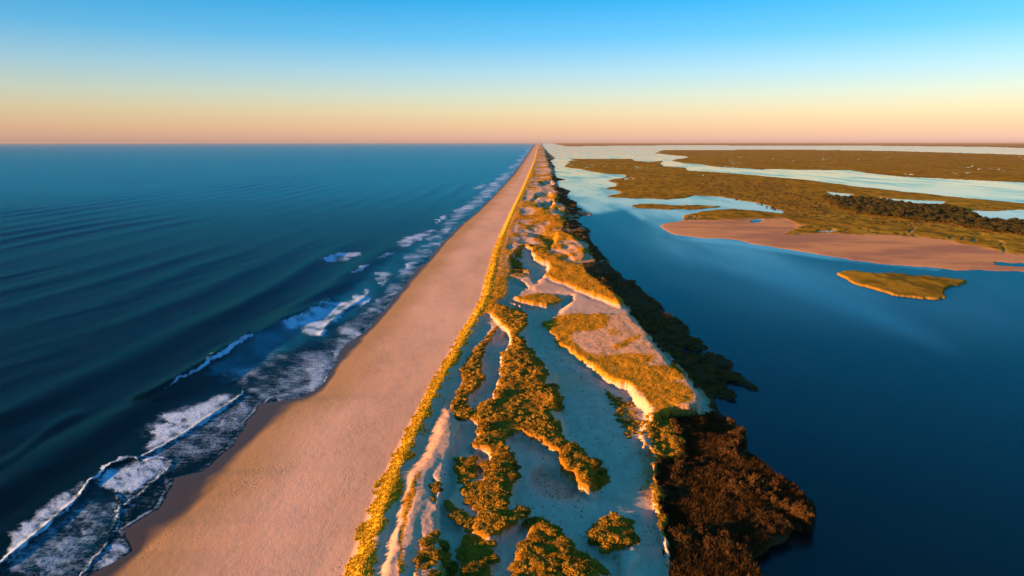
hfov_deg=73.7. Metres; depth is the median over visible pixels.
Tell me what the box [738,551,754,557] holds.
thicket shrub
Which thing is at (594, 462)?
dune shrub
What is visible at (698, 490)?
thicket shrub
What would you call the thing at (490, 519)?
dune shrub
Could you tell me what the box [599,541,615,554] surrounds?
dune shrub
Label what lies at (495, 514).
dune shrub
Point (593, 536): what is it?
dune shrub
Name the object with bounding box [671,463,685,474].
thicket shrub
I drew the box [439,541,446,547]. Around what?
dune shrub
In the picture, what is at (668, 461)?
thicket shrub
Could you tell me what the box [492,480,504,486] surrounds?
dune shrub
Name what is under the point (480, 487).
dune shrub
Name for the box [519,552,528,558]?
dune shrub
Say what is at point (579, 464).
dune shrub
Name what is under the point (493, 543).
dune shrub
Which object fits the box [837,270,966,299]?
marsh island
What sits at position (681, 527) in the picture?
thicket shrub
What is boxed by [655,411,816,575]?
thicket
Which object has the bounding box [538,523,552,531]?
dune shrub
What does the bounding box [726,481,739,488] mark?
thicket shrub
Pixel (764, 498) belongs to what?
thicket shrub
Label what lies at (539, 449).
grass tussocks
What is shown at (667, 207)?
marsh spit
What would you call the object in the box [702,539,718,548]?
thicket shrub
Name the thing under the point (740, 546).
thicket shrub
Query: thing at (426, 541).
dune shrub
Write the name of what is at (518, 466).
dune shrub
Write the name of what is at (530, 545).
dune shrub
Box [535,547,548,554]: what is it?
dune shrub
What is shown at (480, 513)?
dune shrub
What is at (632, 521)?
dune shrub
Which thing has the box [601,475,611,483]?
dune shrub
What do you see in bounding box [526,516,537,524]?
dune shrub
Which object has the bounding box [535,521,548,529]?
dune shrub
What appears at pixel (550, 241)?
dune grass
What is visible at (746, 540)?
thicket shrub
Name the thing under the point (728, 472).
thicket shrub
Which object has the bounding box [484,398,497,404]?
dune shrub
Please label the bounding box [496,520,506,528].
dune shrub
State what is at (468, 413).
dune shrub
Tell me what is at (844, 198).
woodland
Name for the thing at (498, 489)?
dune shrub
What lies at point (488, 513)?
dune shrub
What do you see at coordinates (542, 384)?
dune shrub
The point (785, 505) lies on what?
thicket shrub
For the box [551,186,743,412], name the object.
shore scrub
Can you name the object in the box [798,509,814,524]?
thicket shrub
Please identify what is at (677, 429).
thicket shrub
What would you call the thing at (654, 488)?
dune shrub
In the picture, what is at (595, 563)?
dune shrub
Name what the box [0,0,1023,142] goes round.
sky
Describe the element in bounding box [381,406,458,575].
sand ridge
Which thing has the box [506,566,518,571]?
dune shrub
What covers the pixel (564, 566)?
dune shrub
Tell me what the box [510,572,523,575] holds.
dune shrub
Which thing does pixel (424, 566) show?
dune shrub
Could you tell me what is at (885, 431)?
lagoon
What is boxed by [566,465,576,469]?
dune shrub
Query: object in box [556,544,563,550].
dune shrub
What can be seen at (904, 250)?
sand flat
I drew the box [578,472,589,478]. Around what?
dune shrub
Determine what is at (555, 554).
dune shrub
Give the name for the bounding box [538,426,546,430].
dune shrub
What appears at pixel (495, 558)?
dune shrub
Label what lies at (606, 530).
dune shrub
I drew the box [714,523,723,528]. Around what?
thicket shrub
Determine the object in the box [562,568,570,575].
dune shrub
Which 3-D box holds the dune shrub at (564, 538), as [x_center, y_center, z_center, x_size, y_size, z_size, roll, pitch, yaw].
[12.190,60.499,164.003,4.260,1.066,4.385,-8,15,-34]
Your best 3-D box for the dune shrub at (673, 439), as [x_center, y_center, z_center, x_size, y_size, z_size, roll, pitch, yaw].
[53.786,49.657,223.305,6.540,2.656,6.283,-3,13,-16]
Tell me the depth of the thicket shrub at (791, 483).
194.88 m
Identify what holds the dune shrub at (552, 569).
on the dunes
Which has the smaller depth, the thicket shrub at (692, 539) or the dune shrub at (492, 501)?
the thicket shrub at (692, 539)
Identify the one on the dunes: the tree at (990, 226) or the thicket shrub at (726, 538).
the thicket shrub at (726, 538)
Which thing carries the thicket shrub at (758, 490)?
on the dunes
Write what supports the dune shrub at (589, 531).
on the dunes
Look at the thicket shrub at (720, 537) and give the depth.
167.29 m
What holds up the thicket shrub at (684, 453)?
on the dunes
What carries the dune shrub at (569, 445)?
on the dunes
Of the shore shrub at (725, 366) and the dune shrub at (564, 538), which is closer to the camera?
the dune shrub at (564, 538)
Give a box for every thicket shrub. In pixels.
[654,457,664,468]
[660,483,668,489]
[662,458,672,464]
[662,546,675,556]
[666,526,677,538]
[668,472,680,479]
[669,527,686,539]
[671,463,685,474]
[671,537,684,545]
[672,456,683,462]
[673,425,684,435]
[673,483,683,490]
[674,523,691,533]
[676,459,688,467]
[677,450,688,457]
[677,478,685,485]
[680,533,691,544]
[682,543,690,550]
[684,532,695,542]
[686,527,695,534]
[688,461,696,468]
[692,456,705,464]
[692,487,702,494]
[694,542,701,550]
[695,524,712,539]
[701,465,713,472]
[702,534,721,546]
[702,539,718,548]
[706,525,713,534]
[707,461,718,469]
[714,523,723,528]
[715,501,725,508]
[715,536,725,544]
[716,466,725,475]
[716,493,728,499]
[717,539,735,550]
[718,529,729,537]
[721,445,730,455]
[721,535,734,543]
[723,519,734,526]
[723,549,737,559]
[724,468,737,477]
[726,441,736,448]
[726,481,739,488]
[727,429,743,436]
[727,477,738,483]
[729,437,740,448]
[729,446,740,456]
[731,469,738,478]
[732,454,744,460]
[732,488,744,497]
[733,542,746,551]
[736,435,747,446]
[737,480,747,486]
[738,469,747,477]
[738,535,750,545]
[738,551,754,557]
[743,562,763,573]
[744,486,754,495]
[745,482,757,489]
[748,472,763,487]
[753,508,772,517]
[754,487,765,495]
[758,512,769,518]
[759,493,769,502]
[759,519,773,527]
[760,476,767,486]
[765,522,780,533]
[766,477,783,487]
[768,485,782,491]
[768,505,779,509]
[769,493,778,503]
[769,509,776,518]
[771,491,780,496]
[772,473,788,484]
[773,518,786,525]
[776,513,786,518]
[778,499,791,510]
[783,519,794,530]
[785,488,795,493]
[786,480,799,489]
[789,505,811,516]
[790,502,803,510]
[791,500,804,509]
[794,490,806,498]
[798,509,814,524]
[807,507,816,519]
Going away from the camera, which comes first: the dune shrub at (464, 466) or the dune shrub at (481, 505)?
the dune shrub at (481, 505)
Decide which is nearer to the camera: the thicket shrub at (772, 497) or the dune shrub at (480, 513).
the dune shrub at (480, 513)
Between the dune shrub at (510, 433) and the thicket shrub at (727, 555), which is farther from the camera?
the dune shrub at (510, 433)
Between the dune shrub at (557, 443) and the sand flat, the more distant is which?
the sand flat
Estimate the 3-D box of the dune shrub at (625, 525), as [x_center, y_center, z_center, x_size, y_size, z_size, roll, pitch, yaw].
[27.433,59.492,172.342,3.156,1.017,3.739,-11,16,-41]
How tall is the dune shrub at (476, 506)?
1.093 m
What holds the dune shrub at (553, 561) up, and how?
on the dunes
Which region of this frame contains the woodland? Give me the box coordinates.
[822,194,1023,227]
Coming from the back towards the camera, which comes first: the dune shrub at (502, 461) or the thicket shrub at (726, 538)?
the dune shrub at (502, 461)
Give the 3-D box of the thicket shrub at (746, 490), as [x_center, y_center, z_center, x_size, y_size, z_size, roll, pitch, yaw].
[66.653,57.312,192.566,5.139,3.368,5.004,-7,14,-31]
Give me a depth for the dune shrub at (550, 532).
166.33 m
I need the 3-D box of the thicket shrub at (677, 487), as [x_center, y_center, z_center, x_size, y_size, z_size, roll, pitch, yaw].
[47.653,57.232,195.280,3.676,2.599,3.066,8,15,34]
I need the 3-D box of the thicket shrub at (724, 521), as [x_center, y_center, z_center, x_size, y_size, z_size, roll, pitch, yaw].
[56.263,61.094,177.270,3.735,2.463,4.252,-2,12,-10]
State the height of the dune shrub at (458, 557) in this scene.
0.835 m
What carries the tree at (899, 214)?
on the marsh at (655, 180)
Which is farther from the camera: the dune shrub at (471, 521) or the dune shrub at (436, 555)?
the dune shrub at (471, 521)
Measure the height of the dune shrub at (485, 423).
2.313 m
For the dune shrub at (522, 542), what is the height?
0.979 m
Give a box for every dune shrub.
[413,554,421,563]
[418,535,437,546]
[420,562,431,570]
[422,547,434,553]
[422,554,429,560]
[426,549,443,560]
[428,569,441,575]
[431,486,444,492]
[431,529,440,537]
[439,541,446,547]
[441,539,449,550]
[441,551,451,559]
[441,559,452,568]
[448,510,465,520]
[448,561,458,573]
[454,519,464,525]
[454,547,466,554]
[455,416,467,419]
[456,554,466,560]
[457,470,471,475]
[458,465,471,469]
[459,563,482,575]
[462,411,472,415]
[463,517,474,525]
[466,484,476,491]
[466,496,478,504]
[466,565,481,575]
[467,559,477,565]
[468,492,478,496]
[469,472,478,478]
[472,563,486,570]
[473,504,480,510]
[477,420,491,426]
[477,460,490,469]
[477,501,486,507]
[477,507,486,517]
[477,560,486,564]
[478,425,493,431]
[478,484,484,490]
[478,555,491,561]
[479,495,489,502]
[481,469,492,476]
[482,488,496,496]
[482,510,493,518]
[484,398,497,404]
[484,482,492,488]
[485,472,501,479]
[486,517,498,521]
[487,498,495,504]
[487,553,501,563]
[488,461,502,468]
[488,540,497,546]
[490,510,501,517]
[491,462,502,469]
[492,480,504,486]
[492,485,507,492]
[492,495,500,500]
[493,388,504,394]
[495,476,506,480]
[495,498,507,506]
[496,467,506,472]
[496,493,508,498]
[496,505,506,509]
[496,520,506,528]
[497,459,507,465]
[500,451,514,460]
[506,471,518,479]
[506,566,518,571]
[507,413,516,419]
[507,460,516,464]
[508,430,514,435]
[508,517,518,524]
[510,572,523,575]
[511,558,528,567]
[514,463,521,469]
[515,504,526,512]
[515,543,522,549]
[518,540,528,545]
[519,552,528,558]
[521,520,527,527]
[525,424,537,429]
[525,542,534,549]
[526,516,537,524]
[528,530,541,538]
[531,558,542,567]
[533,534,546,542]
[534,516,545,522]
[534,561,546,570]
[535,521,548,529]
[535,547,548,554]
[536,382,546,386]
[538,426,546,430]
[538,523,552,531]
[538,570,546,575]
[541,421,553,426]
[546,528,556,536]
[546,557,560,566]
[546,565,556,573]
[549,552,558,557]
[550,440,561,447]
[552,523,560,532]
[555,540,569,545]
[556,535,572,543]
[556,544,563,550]
[557,552,568,560]
[558,560,573,572]
[560,549,571,554]
[561,447,574,453]
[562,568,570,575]
[563,555,578,561]
[564,443,574,448]
[564,458,573,465]
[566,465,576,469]
[567,442,579,447]
[567,565,583,572]
[571,460,581,465]
[571,569,588,575]
[572,453,583,457]
[572,549,581,556]
[574,560,594,571]
[574,562,589,571]
[576,462,584,467]
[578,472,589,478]
[580,456,589,461]
[584,528,603,534]
[585,458,598,466]
[586,569,599,575]
[587,527,606,542]
[587,539,596,545]
[587,558,599,567]
[596,564,609,575]
[597,469,606,474]
[598,478,605,484]
[598,520,608,525]
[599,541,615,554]
[600,526,611,534]
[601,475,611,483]
[606,532,623,544]
[610,519,624,525]
[620,520,626,527]
[620,530,641,546]
[620,534,632,544]
[626,518,634,525]
[645,428,656,433]
[646,421,658,428]
[647,432,656,438]
[650,486,662,491]
[652,491,665,497]
[657,513,668,521]
[658,427,669,432]
[658,433,669,438]
[666,429,676,434]
[668,434,687,443]
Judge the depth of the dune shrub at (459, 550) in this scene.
161.56 m
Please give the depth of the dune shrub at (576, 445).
212.92 m
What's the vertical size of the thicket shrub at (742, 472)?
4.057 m
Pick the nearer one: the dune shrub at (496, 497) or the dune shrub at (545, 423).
the dune shrub at (496, 497)
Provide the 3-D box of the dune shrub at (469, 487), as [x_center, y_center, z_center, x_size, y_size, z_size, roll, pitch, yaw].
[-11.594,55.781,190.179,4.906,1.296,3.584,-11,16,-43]
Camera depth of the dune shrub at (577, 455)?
205.81 m
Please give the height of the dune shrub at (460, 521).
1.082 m
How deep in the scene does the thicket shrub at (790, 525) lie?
175.44 m
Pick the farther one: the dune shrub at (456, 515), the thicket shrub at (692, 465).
the thicket shrub at (692, 465)
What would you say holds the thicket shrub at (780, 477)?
on the dunes
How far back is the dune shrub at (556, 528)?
169.88 m
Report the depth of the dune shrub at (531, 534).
166.19 m
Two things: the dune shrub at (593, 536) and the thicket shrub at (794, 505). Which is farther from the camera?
the thicket shrub at (794, 505)
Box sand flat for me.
[660,218,1023,271]
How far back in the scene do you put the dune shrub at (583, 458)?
204.28 m
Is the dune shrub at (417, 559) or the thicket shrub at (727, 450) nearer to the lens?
the dune shrub at (417, 559)
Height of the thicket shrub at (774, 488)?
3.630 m
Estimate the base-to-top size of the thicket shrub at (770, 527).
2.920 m
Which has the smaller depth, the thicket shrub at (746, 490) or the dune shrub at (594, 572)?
the dune shrub at (594, 572)
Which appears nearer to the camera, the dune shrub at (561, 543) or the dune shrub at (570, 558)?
the dune shrub at (570, 558)
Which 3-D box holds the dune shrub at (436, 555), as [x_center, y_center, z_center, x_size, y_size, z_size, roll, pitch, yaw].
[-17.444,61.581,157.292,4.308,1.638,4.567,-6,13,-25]
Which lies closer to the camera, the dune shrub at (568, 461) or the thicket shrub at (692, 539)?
the thicket shrub at (692, 539)
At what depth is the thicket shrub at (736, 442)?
220.70 m
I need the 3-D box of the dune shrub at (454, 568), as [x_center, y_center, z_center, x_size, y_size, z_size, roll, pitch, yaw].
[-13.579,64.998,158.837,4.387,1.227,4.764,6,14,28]
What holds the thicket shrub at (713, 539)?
on the dunes
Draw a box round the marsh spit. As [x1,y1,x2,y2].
[632,204,720,209]
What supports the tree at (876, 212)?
on the marsh at (655, 180)
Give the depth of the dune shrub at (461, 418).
237.71 m
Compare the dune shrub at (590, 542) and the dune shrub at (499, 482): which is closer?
the dune shrub at (590, 542)
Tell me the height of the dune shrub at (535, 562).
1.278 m
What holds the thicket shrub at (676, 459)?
on the dunes
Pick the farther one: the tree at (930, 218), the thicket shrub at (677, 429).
the tree at (930, 218)
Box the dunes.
[343,143,813,575]
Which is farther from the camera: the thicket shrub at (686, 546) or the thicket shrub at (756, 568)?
the thicket shrub at (686, 546)
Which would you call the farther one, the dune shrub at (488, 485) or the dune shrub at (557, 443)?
the dune shrub at (557, 443)
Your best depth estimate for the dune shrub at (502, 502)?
178.06 m
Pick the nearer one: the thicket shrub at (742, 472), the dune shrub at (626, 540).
the dune shrub at (626, 540)
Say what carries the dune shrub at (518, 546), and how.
on the dunes
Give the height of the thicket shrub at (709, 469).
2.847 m
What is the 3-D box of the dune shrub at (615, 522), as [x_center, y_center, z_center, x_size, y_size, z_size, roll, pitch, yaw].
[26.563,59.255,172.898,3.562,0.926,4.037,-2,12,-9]
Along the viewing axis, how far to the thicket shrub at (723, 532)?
170.29 m
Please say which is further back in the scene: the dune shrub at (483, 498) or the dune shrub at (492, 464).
the dune shrub at (492, 464)
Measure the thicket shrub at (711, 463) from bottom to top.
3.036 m
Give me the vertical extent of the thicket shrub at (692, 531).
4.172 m
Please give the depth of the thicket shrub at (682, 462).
207.22 m
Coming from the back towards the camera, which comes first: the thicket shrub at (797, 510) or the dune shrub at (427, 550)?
the thicket shrub at (797, 510)
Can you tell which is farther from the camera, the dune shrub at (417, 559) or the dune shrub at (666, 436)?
the dune shrub at (666, 436)
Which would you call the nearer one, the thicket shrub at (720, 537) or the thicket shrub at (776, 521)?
the thicket shrub at (720, 537)
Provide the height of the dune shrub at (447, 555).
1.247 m
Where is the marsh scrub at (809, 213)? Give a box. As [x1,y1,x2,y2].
[690,176,1000,234]
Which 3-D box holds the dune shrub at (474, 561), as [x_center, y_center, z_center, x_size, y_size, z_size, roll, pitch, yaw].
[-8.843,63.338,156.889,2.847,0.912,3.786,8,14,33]
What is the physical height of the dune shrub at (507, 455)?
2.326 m
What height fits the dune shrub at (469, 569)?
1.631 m
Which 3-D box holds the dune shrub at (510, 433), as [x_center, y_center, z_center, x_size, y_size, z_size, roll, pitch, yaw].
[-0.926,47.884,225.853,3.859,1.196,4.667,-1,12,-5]
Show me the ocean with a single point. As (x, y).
(169, 312)
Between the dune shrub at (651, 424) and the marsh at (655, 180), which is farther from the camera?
the marsh at (655, 180)
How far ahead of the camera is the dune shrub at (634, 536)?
166.47 m
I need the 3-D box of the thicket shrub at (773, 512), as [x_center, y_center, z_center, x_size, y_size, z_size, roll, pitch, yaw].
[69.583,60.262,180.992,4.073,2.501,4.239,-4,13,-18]
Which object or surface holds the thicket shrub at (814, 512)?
on the dunes
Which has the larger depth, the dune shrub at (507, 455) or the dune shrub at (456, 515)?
the dune shrub at (507, 455)
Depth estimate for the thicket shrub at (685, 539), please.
167.67 m
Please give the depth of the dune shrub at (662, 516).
177.30 m
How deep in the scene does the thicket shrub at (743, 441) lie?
223.44 m
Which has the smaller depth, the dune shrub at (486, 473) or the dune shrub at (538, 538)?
the dune shrub at (538, 538)
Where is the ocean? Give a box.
[0,143,534,575]
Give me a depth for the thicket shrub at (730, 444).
220.47 m
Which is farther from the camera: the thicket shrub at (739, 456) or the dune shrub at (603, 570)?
the thicket shrub at (739, 456)
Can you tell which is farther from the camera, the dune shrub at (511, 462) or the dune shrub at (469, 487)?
the dune shrub at (511, 462)
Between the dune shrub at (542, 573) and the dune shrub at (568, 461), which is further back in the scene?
the dune shrub at (568, 461)
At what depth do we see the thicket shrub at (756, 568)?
158.07 m
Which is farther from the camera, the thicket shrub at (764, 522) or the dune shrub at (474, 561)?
the thicket shrub at (764, 522)
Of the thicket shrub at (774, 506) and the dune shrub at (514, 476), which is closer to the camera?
the thicket shrub at (774, 506)
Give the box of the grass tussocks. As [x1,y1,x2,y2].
[394,296,707,574]
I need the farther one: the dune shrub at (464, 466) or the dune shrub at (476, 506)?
the dune shrub at (464, 466)
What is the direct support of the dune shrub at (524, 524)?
on the dunes
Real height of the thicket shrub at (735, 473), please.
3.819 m
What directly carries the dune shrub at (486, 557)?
on the dunes
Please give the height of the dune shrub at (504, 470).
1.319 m
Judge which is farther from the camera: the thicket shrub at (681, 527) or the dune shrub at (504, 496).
the dune shrub at (504, 496)
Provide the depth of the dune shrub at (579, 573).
149.90 m
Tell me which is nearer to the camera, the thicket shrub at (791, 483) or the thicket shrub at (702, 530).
the thicket shrub at (702, 530)
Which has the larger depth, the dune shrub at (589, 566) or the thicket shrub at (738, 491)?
the thicket shrub at (738, 491)
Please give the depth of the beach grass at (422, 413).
217.16 m
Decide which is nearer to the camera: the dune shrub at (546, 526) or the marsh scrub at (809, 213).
the dune shrub at (546, 526)
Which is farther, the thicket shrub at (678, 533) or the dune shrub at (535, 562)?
the thicket shrub at (678, 533)
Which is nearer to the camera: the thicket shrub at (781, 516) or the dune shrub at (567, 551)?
the dune shrub at (567, 551)
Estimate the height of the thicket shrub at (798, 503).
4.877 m
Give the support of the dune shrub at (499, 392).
on the dunes
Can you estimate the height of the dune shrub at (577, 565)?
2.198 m
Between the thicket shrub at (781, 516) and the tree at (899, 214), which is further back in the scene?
the tree at (899, 214)
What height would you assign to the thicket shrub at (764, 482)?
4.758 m
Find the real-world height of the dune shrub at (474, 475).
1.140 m
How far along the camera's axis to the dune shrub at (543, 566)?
153.22 m
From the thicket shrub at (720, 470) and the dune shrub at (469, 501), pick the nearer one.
the dune shrub at (469, 501)
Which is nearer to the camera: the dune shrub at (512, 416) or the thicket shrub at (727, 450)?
the thicket shrub at (727, 450)
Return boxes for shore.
[552,143,1023,147]
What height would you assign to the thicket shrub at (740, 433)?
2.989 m
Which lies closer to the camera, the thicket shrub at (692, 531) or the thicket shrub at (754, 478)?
the thicket shrub at (692, 531)
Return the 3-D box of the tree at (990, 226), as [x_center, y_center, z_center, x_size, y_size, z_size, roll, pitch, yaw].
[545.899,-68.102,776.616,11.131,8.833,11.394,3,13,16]
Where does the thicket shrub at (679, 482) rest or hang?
on the dunes
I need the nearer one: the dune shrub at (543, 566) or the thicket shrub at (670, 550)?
the dune shrub at (543, 566)
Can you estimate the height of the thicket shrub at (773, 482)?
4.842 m
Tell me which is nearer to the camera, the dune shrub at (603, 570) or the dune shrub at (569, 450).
the dune shrub at (603, 570)
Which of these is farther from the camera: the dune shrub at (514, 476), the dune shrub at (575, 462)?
the dune shrub at (575, 462)
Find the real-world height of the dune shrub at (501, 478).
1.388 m
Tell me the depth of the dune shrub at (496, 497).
180.61 m
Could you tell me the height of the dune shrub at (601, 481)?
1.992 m
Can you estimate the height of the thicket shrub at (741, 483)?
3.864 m
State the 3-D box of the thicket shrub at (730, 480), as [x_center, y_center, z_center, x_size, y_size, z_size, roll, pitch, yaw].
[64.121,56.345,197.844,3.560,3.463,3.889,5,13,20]
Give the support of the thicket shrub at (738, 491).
on the dunes
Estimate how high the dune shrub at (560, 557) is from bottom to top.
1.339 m
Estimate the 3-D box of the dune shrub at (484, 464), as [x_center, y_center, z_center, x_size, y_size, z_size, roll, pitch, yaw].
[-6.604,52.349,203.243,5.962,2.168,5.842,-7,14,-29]
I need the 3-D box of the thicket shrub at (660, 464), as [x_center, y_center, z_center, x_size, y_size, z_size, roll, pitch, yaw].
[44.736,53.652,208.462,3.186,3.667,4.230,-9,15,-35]
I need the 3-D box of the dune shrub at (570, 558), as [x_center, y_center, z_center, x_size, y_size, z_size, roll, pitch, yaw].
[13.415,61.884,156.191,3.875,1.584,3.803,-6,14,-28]
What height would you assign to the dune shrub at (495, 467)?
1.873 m
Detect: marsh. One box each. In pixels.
[565,159,1023,254]
[656,150,1023,182]
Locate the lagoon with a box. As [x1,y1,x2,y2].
[542,143,1023,575]
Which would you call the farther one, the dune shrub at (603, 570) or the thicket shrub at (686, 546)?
the thicket shrub at (686, 546)
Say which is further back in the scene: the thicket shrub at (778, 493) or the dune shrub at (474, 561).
the thicket shrub at (778, 493)
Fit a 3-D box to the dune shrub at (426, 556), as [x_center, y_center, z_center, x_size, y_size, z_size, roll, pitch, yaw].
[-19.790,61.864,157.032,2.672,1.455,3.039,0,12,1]
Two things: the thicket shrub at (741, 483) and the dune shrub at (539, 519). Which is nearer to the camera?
the dune shrub at (539, 519)
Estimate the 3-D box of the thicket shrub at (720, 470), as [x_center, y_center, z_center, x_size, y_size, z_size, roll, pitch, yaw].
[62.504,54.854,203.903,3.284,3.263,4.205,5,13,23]
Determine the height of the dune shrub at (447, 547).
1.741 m
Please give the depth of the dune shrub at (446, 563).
156.74 m
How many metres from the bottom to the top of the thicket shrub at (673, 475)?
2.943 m
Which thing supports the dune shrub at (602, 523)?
on the dunes
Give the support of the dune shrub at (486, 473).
on the dunes
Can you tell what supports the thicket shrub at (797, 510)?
on the dunes
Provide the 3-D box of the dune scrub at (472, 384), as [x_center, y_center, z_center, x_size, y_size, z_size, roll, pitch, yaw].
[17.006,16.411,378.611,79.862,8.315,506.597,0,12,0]
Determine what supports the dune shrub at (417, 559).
on the dunes
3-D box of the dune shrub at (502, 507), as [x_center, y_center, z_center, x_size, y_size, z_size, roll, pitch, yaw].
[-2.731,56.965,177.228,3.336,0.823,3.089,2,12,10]
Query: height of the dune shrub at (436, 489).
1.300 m
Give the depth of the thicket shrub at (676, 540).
167.53 m
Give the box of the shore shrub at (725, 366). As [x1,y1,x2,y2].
[719,365,730,368]
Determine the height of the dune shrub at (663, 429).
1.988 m
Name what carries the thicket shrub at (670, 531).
on the dunes
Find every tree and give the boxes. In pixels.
[872,210,881,215]
[894,212,902,218]
[926,216,936,220]
[986,224,996,228]
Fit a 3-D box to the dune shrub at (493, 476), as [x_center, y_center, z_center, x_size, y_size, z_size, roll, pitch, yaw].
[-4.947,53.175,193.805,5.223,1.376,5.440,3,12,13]
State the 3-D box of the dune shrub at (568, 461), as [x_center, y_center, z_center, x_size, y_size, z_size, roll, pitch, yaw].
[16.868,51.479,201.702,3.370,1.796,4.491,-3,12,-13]
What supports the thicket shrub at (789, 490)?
on the dunes
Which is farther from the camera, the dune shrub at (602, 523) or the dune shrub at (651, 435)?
the dune shrub at (651, 435)
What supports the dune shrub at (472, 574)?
on the dunes
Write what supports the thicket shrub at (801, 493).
on the dunes
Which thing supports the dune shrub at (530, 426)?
on the dunes
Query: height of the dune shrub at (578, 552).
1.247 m
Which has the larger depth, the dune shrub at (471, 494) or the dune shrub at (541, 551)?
the dune shrub at (471, 494)
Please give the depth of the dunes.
251.87 m
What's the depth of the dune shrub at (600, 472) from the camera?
205.31 m
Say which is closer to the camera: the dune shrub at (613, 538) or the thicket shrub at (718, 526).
the dune shrub at (613, 538)
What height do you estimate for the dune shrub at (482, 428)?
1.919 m
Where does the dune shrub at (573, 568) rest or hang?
on the dunes
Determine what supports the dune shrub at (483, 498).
on the dunes
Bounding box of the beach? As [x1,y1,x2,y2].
[89,143,538,575]
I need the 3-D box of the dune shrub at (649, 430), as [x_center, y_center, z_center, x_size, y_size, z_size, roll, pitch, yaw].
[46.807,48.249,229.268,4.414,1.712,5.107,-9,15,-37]
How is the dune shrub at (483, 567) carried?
on the dunes
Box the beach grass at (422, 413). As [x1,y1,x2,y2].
[345,235,504,575]
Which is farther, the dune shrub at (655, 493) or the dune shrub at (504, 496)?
the dune shrub at (655, 493)
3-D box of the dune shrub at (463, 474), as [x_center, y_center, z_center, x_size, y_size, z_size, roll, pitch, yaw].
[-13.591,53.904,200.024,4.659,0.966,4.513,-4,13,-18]
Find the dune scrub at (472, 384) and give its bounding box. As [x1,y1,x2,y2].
[415,246,683,575]
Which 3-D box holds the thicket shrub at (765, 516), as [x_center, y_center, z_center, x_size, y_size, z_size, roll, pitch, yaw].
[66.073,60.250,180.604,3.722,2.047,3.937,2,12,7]
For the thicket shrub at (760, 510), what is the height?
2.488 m
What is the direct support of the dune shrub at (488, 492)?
on the dunes
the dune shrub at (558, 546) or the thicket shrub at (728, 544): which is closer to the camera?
the dune shrub at (558, 546)
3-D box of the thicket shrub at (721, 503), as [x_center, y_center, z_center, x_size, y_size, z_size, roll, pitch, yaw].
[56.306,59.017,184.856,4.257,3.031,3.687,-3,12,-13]
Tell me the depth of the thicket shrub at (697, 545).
166.57 m
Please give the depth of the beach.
219.15 m
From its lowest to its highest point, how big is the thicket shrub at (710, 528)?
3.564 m
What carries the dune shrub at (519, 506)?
on the dunes
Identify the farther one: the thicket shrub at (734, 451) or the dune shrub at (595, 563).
the thicket shrub at (734, 451)
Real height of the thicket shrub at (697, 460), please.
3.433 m
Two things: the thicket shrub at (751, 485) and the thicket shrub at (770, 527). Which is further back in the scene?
the thicket shrub at (751, 485)
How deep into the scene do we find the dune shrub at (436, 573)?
151.28 m
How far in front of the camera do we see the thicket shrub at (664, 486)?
195.21 m
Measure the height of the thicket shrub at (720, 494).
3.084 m
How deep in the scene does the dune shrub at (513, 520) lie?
171.28 m
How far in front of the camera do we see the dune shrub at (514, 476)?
193.28 m
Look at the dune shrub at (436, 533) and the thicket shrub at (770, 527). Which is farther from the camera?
the thicket shrub at (770, 527)
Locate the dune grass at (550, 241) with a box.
[397,214,700,575]
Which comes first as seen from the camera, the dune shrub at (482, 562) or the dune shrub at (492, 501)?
the dune shrub at (482, 562)
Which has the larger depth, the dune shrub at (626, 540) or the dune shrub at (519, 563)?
the dune shrub at (626, 540)
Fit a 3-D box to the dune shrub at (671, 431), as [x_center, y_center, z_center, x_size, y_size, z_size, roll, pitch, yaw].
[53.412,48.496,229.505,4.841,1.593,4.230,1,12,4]

